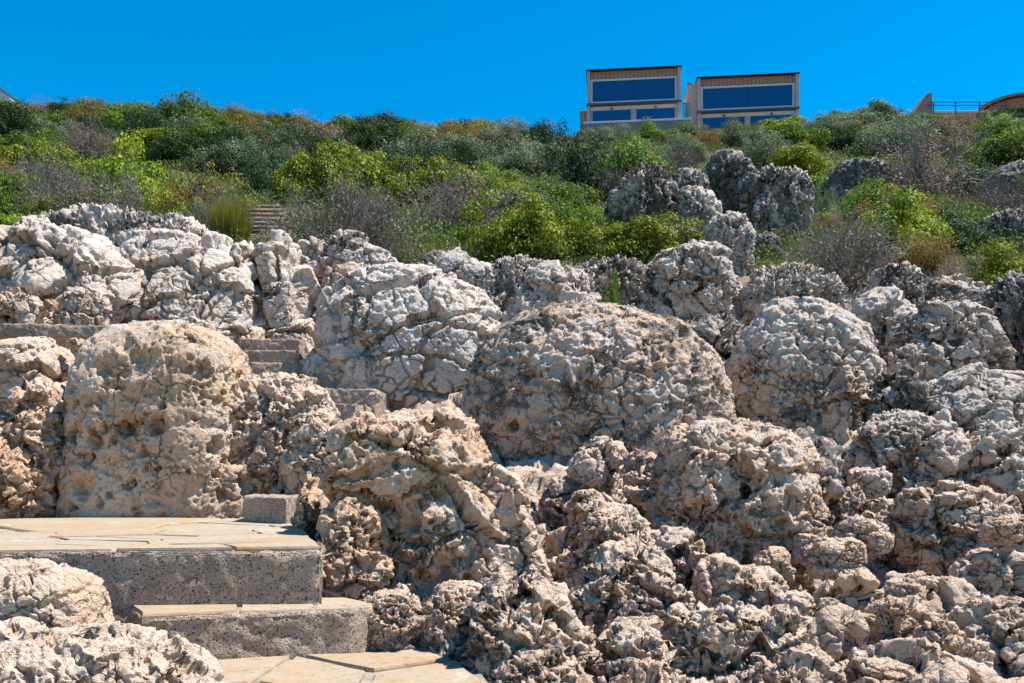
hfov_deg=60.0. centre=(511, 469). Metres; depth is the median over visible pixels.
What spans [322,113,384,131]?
shrub
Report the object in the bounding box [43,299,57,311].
stone
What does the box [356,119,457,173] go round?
shrub
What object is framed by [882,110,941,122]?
shrub
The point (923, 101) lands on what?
stone gable wall
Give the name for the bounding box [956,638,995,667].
stone
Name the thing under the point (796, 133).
shrub
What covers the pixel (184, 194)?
shrub
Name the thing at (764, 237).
rock outcrop
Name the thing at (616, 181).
shrub
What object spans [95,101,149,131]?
shrub
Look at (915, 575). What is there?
stone
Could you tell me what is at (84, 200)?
shrub
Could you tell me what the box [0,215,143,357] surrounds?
boulder
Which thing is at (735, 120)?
shrub
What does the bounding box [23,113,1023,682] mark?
terrain
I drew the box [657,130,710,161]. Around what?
shrub
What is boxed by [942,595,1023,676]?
boulder
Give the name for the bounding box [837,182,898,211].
shrub
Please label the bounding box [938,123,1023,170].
shrub
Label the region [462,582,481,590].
stone
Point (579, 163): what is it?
shrub
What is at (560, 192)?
shrub
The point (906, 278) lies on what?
boulder
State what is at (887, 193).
shrub
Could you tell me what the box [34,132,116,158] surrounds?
shrub
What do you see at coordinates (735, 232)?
rock outcrop
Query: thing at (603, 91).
upper window
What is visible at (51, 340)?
stone
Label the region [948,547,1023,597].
boulder
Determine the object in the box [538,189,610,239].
shrub
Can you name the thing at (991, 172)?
shrub
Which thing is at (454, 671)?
flagstone
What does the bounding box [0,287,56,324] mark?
boulder
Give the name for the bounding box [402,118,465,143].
shrub
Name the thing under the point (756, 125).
shrub
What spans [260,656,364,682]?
flagstone
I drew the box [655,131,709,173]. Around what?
shrub
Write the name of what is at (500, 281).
boulder
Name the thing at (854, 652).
stone
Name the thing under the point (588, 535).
boulder
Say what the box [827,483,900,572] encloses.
boulder
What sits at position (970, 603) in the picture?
stone
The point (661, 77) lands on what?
window frame
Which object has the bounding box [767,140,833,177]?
shrub
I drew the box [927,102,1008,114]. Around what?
metal railing
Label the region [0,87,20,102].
white house
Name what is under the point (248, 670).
flagstone
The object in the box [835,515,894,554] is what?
stone
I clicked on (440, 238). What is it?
undergrowth
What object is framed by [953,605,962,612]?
stone
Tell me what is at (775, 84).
window frame
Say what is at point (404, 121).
shrub
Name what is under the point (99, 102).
shrub
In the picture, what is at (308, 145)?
shrub
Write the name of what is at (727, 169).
rock outcrop
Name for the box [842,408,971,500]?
boulder
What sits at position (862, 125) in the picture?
shrub
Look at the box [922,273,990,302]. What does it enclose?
boulder
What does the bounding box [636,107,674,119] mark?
lower window
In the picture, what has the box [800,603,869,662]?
boulder
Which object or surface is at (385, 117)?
shrub
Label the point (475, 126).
shrub
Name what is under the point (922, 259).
shrub
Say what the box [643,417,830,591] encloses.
boulder
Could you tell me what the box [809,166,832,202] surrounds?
shrub
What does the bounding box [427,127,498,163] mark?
shrub
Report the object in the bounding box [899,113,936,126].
shrub
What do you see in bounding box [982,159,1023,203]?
rock outcrop
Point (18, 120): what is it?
shrub
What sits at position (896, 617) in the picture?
stone
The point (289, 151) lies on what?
shrub
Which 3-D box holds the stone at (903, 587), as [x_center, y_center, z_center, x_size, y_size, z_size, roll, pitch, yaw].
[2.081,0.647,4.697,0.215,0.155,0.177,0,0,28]
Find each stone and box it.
[35,336,53,344]
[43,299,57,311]
[65,338,84,349]
[367,392,382,404]
[367,594,377,603]
[373,588,389,595]
[393,584,410,595]
[440,579,457,585]
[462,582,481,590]
[471,591,479,598]
[596,516,607,526]
[610,501,620,506]
[618,539,635,549]
[620,539,631,547]
[622,485,648,502]
[690,553,745,609]
[742,563,756,571]
[745,566,786,608]
[752,546,795,589]
[771,604,790,615]
[773,590,816,616]
[779,585,788,591]
[791,533,818,564]
[803,537,867,580]
[812,536,831,548]
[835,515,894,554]
[847,466,892,499]
[847,647,869,666]
[850,516,864,523]
[855,595,940,644]
[866,530,893,554]
[883,577,926,602]
[902,487,915,495]
[904,595,921,602]
[905,570,925,579]
[913,620,965,654]
[920,575,938,587]
[920,575,938,589]
[936,576,951,585]
[937,619,959,633]
[940,651,1001,682]
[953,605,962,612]
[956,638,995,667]
[967,599,980,607]
[976,594,991,598]
[980,515,1023,546]
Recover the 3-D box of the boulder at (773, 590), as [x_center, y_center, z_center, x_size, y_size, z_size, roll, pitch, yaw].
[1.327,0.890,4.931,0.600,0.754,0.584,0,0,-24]
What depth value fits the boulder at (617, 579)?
4.35 m
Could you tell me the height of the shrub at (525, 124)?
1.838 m
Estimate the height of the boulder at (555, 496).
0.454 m
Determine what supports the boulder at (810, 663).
on the terrain
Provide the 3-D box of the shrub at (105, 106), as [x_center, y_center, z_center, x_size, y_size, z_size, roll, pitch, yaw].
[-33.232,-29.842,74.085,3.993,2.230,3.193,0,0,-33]
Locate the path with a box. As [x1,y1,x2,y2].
[255,646,486,682]
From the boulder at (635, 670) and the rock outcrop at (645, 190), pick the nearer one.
the boulder at (635, 670)
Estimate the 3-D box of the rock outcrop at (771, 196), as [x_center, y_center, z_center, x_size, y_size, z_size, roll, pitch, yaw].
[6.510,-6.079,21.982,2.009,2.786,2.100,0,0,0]
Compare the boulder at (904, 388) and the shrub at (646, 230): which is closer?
the boulder at (904, 388)
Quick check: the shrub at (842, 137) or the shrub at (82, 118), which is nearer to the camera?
the shrub at (82, 118)
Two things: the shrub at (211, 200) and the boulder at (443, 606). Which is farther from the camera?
the shrub at (211, 200)
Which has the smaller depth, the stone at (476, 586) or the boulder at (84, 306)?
the stone at (476, 586)
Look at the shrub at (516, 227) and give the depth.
18.04 m
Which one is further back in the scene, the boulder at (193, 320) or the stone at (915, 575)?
the boulder at (193, 320)
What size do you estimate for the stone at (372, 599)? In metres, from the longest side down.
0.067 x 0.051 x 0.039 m
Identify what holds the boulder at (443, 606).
on the terrain
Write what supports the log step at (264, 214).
on the footpath
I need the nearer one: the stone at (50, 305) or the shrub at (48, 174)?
the stone at (50, 305)
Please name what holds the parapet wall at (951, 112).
on the terrain
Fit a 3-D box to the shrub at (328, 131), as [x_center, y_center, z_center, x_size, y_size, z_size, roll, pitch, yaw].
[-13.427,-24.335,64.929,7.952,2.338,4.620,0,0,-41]
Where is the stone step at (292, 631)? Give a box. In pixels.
[129,597,373,659]
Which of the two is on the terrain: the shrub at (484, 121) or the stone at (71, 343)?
the shrub at (484, 121)
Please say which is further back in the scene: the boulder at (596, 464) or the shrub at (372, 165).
the shrub at (372, 165)
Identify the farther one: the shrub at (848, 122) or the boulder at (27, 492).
the shrub at (848, 122)
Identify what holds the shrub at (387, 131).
on the terrain
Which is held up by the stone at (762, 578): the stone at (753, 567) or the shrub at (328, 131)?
the stone at (753, 567)
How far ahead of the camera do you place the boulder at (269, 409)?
6.78 m
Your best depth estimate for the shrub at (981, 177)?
35.52 m
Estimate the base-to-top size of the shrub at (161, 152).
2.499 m
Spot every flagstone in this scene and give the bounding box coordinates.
[218,655,289,682]
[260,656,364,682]
[306,652,450,671]
[372,660,480,682]
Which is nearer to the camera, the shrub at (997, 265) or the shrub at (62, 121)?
the shrub at (997, 265)
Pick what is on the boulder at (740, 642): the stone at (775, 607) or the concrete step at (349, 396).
the stone at (775, 607)
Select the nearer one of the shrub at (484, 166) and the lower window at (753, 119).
the shrub at (484, 166)
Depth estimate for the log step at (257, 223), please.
21.92 m
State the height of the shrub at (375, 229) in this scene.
2.666 m
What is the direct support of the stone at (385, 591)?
on the boulder at (396, 620)
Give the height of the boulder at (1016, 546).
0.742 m
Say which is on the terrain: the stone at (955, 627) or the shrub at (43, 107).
the shrub at (43, 107)
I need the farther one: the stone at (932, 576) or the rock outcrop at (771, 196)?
the rock outcrop at (771, 196)
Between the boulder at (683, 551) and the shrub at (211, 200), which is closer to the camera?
the boulder at (683, 551)
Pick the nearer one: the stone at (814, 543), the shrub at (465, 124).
the stone at (814, 543)
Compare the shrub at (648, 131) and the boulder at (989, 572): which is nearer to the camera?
the boulder at (989, 572)
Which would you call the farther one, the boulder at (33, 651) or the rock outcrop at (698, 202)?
the rock outcrop at (698, 202)
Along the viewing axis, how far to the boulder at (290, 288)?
12.72 m
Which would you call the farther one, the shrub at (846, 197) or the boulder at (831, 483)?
the shrub at (846, 197)
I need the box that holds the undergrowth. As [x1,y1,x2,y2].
[0,105,1023,268]
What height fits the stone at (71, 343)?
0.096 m
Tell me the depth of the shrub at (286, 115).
83.15 m
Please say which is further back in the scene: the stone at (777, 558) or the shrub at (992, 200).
the shrub at (992, 200)
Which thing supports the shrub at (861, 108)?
on the terrain
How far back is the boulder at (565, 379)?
8.32 m
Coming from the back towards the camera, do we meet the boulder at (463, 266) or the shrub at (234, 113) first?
the shrub at (234, 113)
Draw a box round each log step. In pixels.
[240,209,282,211]
[241,205,280,207]
[246,213,284,216]
[250,218,287,220]
[251,230,288,233]
[252,221,290,224]
[253,225,291,228]
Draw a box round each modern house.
[579,65,690,136]
[684,72,799,131]
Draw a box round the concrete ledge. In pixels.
[0,323,106,348]
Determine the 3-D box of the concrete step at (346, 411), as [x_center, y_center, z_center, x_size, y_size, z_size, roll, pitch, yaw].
[-1.750,-0.498,9.250,0.486,0.360,0.717,0,0,0]
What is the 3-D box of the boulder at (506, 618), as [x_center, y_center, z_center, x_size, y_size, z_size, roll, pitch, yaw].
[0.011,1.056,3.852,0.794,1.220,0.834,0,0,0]
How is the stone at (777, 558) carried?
on the terrain
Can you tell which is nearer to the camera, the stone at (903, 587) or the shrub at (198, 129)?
the stone at (903, 587)
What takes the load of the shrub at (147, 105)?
on the terrain
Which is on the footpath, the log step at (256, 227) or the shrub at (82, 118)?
the log step at (256, 227)
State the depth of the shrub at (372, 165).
42.16 m
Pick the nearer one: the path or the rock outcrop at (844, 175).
the path
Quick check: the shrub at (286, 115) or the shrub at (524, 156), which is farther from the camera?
the shrub at (286, 115)
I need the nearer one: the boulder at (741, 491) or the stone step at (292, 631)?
the stone step at (292, 631)
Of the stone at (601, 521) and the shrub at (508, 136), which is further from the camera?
the shrub at (508, 136)
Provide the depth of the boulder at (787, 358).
9.26 m
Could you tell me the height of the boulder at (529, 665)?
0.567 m
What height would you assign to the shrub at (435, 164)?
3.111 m
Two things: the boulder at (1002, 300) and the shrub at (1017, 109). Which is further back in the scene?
the shrub at (1017, 109)
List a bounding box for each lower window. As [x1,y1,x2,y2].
[592,109,630,121]
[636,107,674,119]
[702,116,744,129]
[750,114,792,125]
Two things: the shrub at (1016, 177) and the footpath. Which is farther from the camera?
the shrub at (1016, 177)
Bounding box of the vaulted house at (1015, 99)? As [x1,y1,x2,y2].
[976,92,1023,110]
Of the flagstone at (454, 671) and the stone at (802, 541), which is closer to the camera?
the flagstone at (454, 671)
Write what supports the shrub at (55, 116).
on the terrain
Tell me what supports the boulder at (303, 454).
on the terrain
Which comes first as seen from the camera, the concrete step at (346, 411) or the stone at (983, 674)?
the stone at (983, 674)
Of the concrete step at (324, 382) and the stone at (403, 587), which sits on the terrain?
the concrete step at (324, 382)
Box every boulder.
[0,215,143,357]
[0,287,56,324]
[0,336,74,417]
[0,376,66,492]
[0,431,57,518]
[0,558,115,628]
[0,616,224,682]
[14,297,47,323]
[40,203,164,246]
[54,320,255,518]
[56,287,112,325]
[117,227,262,340]
[119,212,208,237]
[159,316,210,327]
[226,240,272,340]
[227,372,342,493]
[250,229,321,353]
[279,408,336,504]
[290,471,329,539]
[297,236,324,264]
[299,262,501,410]
[313,497,394,600]
[316,228,368,285]
[317,406,502,606]
[322,261,363,288]
[343,243,397,266]
[364,588,427,650]
[417,247,491,286]
[418,580,481,650]
[426,574,605,681]
[447,457,569,593]
[459,299,736,464]
[476,254,543,322]
[491,647,593,682]
[501,259,601,322]
[538,477,577,529]
[544,526,578,586]
[548,498,656,588]
[562,436,628,503]
[563,488,604,523]
[567,540,695,637]
[578,254,655,312]
[593,614,685,682]
[593,657,672,682]
[619,448,656,516]
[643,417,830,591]
[647,525,707,590]
[648,239,743,329]
[661,601,810,682]
[688,313,743,375]
[723,296,886,431]
[723,565,787,607]
[738,261,847,329]
[761,644,846,682]
[793,426,846,525]
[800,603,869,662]
[812,568,883,644]
[817,364,874,442]
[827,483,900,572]
[838,637,969,682]
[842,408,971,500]
[850,285,917,357]
[863,321,878,355]
[864,364,932,421]
[865,260,924,307]
[881,299,1016,381]
[881,571,979,618]
[891,480,1022,576]
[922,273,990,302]
[927,362,1023,433]
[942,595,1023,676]
[946,419,1023,514]
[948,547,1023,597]
[969,514,1023,553]
[971,269,1023,370]
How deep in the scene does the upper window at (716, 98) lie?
97.40 m
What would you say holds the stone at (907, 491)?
on the boulder at (938, 527)
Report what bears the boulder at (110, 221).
on the terrain
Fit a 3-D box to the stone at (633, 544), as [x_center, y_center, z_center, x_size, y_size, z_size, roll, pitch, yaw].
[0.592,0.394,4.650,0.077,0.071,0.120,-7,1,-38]
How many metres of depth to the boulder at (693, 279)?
12.75 m
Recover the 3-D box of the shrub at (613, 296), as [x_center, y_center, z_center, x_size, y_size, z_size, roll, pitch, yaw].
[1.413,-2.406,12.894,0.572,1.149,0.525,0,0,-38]
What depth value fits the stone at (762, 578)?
4.77 m
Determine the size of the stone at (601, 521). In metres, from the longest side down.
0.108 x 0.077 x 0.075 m
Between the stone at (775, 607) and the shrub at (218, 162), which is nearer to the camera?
the stone at (775, 607)
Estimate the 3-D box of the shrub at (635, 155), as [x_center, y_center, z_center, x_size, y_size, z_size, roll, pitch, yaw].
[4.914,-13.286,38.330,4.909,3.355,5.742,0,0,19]
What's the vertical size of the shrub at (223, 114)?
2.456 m
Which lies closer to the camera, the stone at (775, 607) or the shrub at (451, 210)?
the stone at (775, 607)
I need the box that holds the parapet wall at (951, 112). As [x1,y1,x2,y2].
[932,111,996,118]
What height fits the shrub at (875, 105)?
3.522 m
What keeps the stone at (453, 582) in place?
on the boulder at (443, 606)
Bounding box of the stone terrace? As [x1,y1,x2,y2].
[0,517,322,623]
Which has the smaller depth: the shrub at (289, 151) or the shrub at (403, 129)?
the shrub at (289, 151)
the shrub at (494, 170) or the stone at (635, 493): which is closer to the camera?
the stone at (635, 493)
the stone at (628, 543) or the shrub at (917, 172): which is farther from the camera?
the shrub at (917, 172)
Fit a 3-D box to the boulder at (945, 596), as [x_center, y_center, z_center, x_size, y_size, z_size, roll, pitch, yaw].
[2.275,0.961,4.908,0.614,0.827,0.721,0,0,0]
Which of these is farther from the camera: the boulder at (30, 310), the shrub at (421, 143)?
the shrub at (421, 143)
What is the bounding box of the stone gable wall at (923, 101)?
[910,92,932,114]
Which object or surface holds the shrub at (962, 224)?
on the terrain
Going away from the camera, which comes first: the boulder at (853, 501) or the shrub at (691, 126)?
the boulder at (853, 501)
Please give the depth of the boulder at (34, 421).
6.50 m
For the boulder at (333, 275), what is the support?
on the terrain
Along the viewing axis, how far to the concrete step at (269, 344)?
12.27 m
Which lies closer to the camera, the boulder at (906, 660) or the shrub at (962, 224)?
the boulder at (906, 660)
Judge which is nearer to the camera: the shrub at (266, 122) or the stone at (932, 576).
the stone at (932, 576)
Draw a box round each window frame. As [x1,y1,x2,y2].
[590,76,676,102]
[701,83,794,109]
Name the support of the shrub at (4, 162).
on the terrain
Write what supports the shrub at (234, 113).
on the terrain
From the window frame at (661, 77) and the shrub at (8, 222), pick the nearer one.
the shrub at (8, 222)
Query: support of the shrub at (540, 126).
on the terrain
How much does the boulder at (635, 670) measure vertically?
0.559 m
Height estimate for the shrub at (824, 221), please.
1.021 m
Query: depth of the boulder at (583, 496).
6.13 m
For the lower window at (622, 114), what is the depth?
97.33 m
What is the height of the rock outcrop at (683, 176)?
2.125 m
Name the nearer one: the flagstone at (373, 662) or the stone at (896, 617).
the flagstone at (373, 662)
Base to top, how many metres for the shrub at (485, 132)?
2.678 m
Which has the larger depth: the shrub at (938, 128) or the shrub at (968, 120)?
the shrub at (968, 120)
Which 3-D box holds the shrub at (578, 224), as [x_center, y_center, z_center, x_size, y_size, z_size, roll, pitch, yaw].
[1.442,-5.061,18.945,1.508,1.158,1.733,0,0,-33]
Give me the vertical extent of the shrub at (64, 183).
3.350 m
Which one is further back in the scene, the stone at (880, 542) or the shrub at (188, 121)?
the shrub at (188, 121)
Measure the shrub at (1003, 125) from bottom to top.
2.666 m
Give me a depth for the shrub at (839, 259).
15.05 m
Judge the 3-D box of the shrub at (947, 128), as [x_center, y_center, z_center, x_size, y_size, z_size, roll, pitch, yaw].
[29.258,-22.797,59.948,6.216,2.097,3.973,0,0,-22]
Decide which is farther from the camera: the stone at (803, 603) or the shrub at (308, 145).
the shrub at (308, 145)
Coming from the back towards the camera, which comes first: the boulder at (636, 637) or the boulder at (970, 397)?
the boulder at (970, 397)
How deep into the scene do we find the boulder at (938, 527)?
5.68 m
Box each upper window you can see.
[593,80,632,101]
[634,78,674,99]
[703,87,746,108]
[748,85,791,106]
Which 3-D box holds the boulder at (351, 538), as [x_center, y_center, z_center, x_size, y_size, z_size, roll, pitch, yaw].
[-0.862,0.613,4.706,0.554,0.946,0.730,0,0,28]
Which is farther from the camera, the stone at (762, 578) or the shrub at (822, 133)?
the shrub at (822, 133)
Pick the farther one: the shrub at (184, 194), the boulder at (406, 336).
the shrub at (184, 194)
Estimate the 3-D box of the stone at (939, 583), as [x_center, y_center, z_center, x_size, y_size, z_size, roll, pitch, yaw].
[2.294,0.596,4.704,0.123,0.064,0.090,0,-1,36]
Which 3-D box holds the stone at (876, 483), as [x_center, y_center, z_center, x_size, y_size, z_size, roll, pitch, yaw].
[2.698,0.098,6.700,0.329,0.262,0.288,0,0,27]
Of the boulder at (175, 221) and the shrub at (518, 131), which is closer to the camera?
the boulder at (175, 221)
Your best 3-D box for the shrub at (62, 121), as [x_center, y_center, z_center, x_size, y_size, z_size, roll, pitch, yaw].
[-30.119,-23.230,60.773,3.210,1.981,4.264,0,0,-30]
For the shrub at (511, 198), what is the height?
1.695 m
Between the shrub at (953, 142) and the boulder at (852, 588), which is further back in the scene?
the shrub at (953, 142)
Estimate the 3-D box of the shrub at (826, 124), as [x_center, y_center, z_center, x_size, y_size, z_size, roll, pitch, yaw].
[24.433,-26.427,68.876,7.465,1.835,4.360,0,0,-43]
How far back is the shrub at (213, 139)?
52.26 m
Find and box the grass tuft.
[205,194,257,242]
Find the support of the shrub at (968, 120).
on the terrain
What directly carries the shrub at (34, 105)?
on the terrain
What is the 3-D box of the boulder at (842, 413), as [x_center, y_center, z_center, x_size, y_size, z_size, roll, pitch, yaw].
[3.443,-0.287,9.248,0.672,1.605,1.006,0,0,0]
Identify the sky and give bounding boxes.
[0,0,1023,137]
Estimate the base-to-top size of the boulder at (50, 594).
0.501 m
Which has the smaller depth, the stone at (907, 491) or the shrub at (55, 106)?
the stone at (907, 491)
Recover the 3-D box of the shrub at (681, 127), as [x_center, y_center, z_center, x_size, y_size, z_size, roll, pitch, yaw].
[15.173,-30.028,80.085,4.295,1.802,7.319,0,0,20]
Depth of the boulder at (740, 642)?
3.76 m
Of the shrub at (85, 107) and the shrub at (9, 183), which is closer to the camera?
the shrub at (9, 183)
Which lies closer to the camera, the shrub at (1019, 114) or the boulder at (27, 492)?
the boulder at (27, 492)
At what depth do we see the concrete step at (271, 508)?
5.84 m
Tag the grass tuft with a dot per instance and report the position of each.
(224, 219)
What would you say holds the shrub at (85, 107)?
on the terrain
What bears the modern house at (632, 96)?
on the terrain
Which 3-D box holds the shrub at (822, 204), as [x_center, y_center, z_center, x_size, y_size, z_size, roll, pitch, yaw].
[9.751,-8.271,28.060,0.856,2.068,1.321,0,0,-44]
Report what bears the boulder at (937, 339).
on the terrain
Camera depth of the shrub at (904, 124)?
63.05 m
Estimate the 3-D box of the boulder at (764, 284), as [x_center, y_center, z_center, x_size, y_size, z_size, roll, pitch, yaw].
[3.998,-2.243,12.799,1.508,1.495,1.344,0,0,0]
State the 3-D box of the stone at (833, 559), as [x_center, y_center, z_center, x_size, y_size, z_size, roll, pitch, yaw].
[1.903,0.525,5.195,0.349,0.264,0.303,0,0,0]
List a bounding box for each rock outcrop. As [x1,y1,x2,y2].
[603,162,678,241]
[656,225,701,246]
[672,167,709,189]
[674,185,722,234]
[702,210,756,276]
[705,148,754,213]
[734,163,814,245]
[753,232,784,259]
[823,157,898,201]
[975,205,1023,251]
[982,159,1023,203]
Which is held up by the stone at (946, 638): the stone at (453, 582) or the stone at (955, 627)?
the stone at (955, 627)
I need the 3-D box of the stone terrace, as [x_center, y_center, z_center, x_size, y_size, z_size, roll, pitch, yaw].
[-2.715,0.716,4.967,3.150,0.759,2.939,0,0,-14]
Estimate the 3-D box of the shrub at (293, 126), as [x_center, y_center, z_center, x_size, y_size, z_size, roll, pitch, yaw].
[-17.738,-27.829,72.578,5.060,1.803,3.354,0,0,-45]
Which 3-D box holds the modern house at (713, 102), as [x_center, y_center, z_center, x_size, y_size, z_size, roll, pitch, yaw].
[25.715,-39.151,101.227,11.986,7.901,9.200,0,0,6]
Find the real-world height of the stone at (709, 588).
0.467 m
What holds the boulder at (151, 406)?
on the terrain
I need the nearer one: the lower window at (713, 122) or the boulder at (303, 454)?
the boulder at (303, 454)
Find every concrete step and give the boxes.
[234,338,304,352]
[243,350,307,365]
[243,493,298,523]
[250,362,305,375]
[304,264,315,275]
[309,377,339,388]
[324,388,389,417]
[335,403,371,420]
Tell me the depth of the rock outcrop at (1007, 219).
19.36 m
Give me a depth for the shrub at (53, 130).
52.99 m
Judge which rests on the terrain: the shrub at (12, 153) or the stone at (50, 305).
the shrub at (12, 153)
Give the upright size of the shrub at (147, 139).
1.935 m
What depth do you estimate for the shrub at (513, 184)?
29.25 m
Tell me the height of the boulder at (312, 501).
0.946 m
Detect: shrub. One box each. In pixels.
[0,96,47,113]
[0,97,53,144]
[0,99,14,114]
[0,129,56,149]
[0,139,88,196]
[0,139,96,176]
[0,156,38,189]
[0,169,43,215]
[0,213,22,225]
[8,151,107,215]
[9,194,69,215]
[19,184,105,209]
[20,94,58,112]
[27,122,74,143]
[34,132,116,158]
[38,98,96,125]
[45,110,144,160]
[46,95,71,115]
[55,117,95,133]
[57,111,135,144]
[60,95,117,128]
[66,98,108,108]
[82,127,171,206]
[87,157,164,214]
[92,102,120,115]
[93,91,147,115]
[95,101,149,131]
[103,98,169,123]
[113,105,186,136]
[126,126,193,155]
[132,120,208,166]
[135,155,259,216]
[141,187,206,221]
[150,88,226,125]
[162,112,213,128]
[169,115,257,153]
[173,145,266,178]
[175,170,237,230]
[189,122,252,159]
[190,134,271,180]
[198,100,221,116]
[204,106,251,127]
[211,101,267,138]
[216,118,278,134]
[236,148,298,200]
[239,150,449,263]
[245,122,304,153]
[248,111,320,122]
[250,109,284,127]
[256,125,311,167]
[267,115,318,130]
[269,122,313,137]
[269,136,361,208]
[275,124,355,160]
[287,107,358,148]
[305,113,368,142]
[305,132,426,196]
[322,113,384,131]
[329,181,428,263]
[330,111,418,150]
[355,108,402,131]
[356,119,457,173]
[358,115,428,129]
[363,118,426,151]
[380,152,489,208]
[384,137,492,193]
[384,157,505,232]
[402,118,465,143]
[407,132,449,160]
[427,117,485,138]
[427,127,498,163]
[440,119,534,156]
[444,117,500,132]
[453,186,574,259]
[459,117,519,147]
[463,183,556,225]
[467,179,550,213]
[469,160,523,197]
[469,162,521,183]
[481,126,539,158]
[485,115,531,134]
[485,132,564,178]
[498,127,535,137]
[510,117,561,149]
[529,117,614,174]
[530,178,604,215]
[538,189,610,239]
[539,123,618,203]
[552,202,604,251]
[556,131,676,186]
[569,122,639,144]
[578,210,704,260]
[589,159,629,200]
[599,267,626,304]
[627,116,666,142]
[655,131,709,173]
[656,122,700,142]
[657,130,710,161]
[659,117,712,142]
[661,124,722,152]
[709,121,752,150]
[715,116,749,132]
[734,125,795,167]
[745,121,780,144]
[758,113,809,131]
[762,119,835,154]
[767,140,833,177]
[769,192,920,290]
[799,110,849,137]
[800,114,862,132]
[807,126,836,140]
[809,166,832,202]
[810,176,938,226]
[810,202,845,238]
[812,180,840,215]
[815,107,847,121]
[820,122,877,149]
[828,108,888,130]
[831,185,958,240]
[837,106,868,118]
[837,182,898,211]
[841,109,945,158]
[850,117,937,150]
[853,96,899,121]
[854,117,874,131]
[854,185,963,260]
[865,93,997,200]
[865,102,901,116]
[868,225,965,276]
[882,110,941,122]
[883,107,915,125]
[883,115,921,132]
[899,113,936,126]
[906,115,1001,157]
[920,113,980,128]
[920,249,992,284]
[925,118,982,146]
[926,113,965,118]
[930,111,975,134]
[931,204,1001,249]
[937,114,965,125]
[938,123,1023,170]
[938,158,992,200]
[953,110,984,127]
[953,173,1023,212]
[956,113,993,126]
[958,237,1023,285]
[961,112,1021,133]
[968,112,1023,158]
[969,114,1021,147]
[971,162,1006,194]
[972,108,1023,122]
[984,106,1023,112]
[1004,171,1023,207]
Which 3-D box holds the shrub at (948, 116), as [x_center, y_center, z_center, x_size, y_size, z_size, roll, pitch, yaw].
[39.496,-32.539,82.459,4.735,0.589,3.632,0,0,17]
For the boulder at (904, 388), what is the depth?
8.76 m
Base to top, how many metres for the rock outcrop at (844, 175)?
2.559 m
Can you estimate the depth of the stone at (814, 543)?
5.13 m
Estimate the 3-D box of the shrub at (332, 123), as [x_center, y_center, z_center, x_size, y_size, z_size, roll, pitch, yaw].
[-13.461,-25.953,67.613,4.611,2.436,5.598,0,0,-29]
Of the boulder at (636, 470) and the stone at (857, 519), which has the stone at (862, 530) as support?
the stone at (857, 519)
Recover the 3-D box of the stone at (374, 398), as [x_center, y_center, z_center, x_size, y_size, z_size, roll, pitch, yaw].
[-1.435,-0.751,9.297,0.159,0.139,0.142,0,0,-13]
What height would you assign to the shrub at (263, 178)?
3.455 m
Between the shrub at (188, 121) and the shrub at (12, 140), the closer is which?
the shrub at (12, 140)
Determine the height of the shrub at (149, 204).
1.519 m
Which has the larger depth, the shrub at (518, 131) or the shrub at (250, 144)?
the shrub at (518, 131)
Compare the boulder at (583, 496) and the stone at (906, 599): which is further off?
the boulder at (583, 496)
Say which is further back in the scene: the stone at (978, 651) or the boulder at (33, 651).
the stone at (978, 651)
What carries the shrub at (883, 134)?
on the terrain
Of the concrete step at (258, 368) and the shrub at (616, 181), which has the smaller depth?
the concrete step at (258, 368)
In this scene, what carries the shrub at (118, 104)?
on the terrain
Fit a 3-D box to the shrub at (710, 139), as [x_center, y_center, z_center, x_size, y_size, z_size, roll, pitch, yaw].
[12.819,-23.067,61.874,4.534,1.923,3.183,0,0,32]
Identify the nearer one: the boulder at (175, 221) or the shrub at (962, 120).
the boulder at (175, 221)
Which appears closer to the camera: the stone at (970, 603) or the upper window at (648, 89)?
the stone at (970, 603)
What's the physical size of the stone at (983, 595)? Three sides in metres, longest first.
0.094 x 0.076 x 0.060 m
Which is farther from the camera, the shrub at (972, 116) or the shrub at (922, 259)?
the shrub at (972, 116)
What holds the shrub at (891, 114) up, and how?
on the terrain
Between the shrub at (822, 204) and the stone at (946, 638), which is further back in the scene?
the shrub at (822, 204)
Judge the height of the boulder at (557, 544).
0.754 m
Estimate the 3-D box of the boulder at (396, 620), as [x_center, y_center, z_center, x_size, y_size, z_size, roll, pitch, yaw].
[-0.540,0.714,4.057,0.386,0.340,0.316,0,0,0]
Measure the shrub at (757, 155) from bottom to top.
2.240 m
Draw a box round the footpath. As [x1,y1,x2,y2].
[240,208,297,234]
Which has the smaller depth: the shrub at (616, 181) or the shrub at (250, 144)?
the shrub at (616, 181)
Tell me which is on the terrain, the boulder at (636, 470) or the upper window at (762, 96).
the boulder at (636, 470)
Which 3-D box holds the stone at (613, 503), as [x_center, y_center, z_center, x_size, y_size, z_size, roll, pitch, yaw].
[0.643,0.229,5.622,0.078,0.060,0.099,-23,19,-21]
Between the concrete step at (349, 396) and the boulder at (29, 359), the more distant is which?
the concrete step at (349, 396)
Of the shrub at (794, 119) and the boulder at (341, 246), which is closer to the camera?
the boulder at (341, 246)
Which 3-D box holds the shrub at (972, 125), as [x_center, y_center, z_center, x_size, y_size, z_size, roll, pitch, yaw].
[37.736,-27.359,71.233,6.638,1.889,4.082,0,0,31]
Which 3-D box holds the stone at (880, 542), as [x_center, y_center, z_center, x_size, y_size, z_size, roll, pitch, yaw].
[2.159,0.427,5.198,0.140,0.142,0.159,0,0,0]
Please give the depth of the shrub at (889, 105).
84.41 m
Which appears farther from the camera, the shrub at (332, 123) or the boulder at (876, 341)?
the shrub at (332, 123)
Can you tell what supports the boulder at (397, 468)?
on the terrain

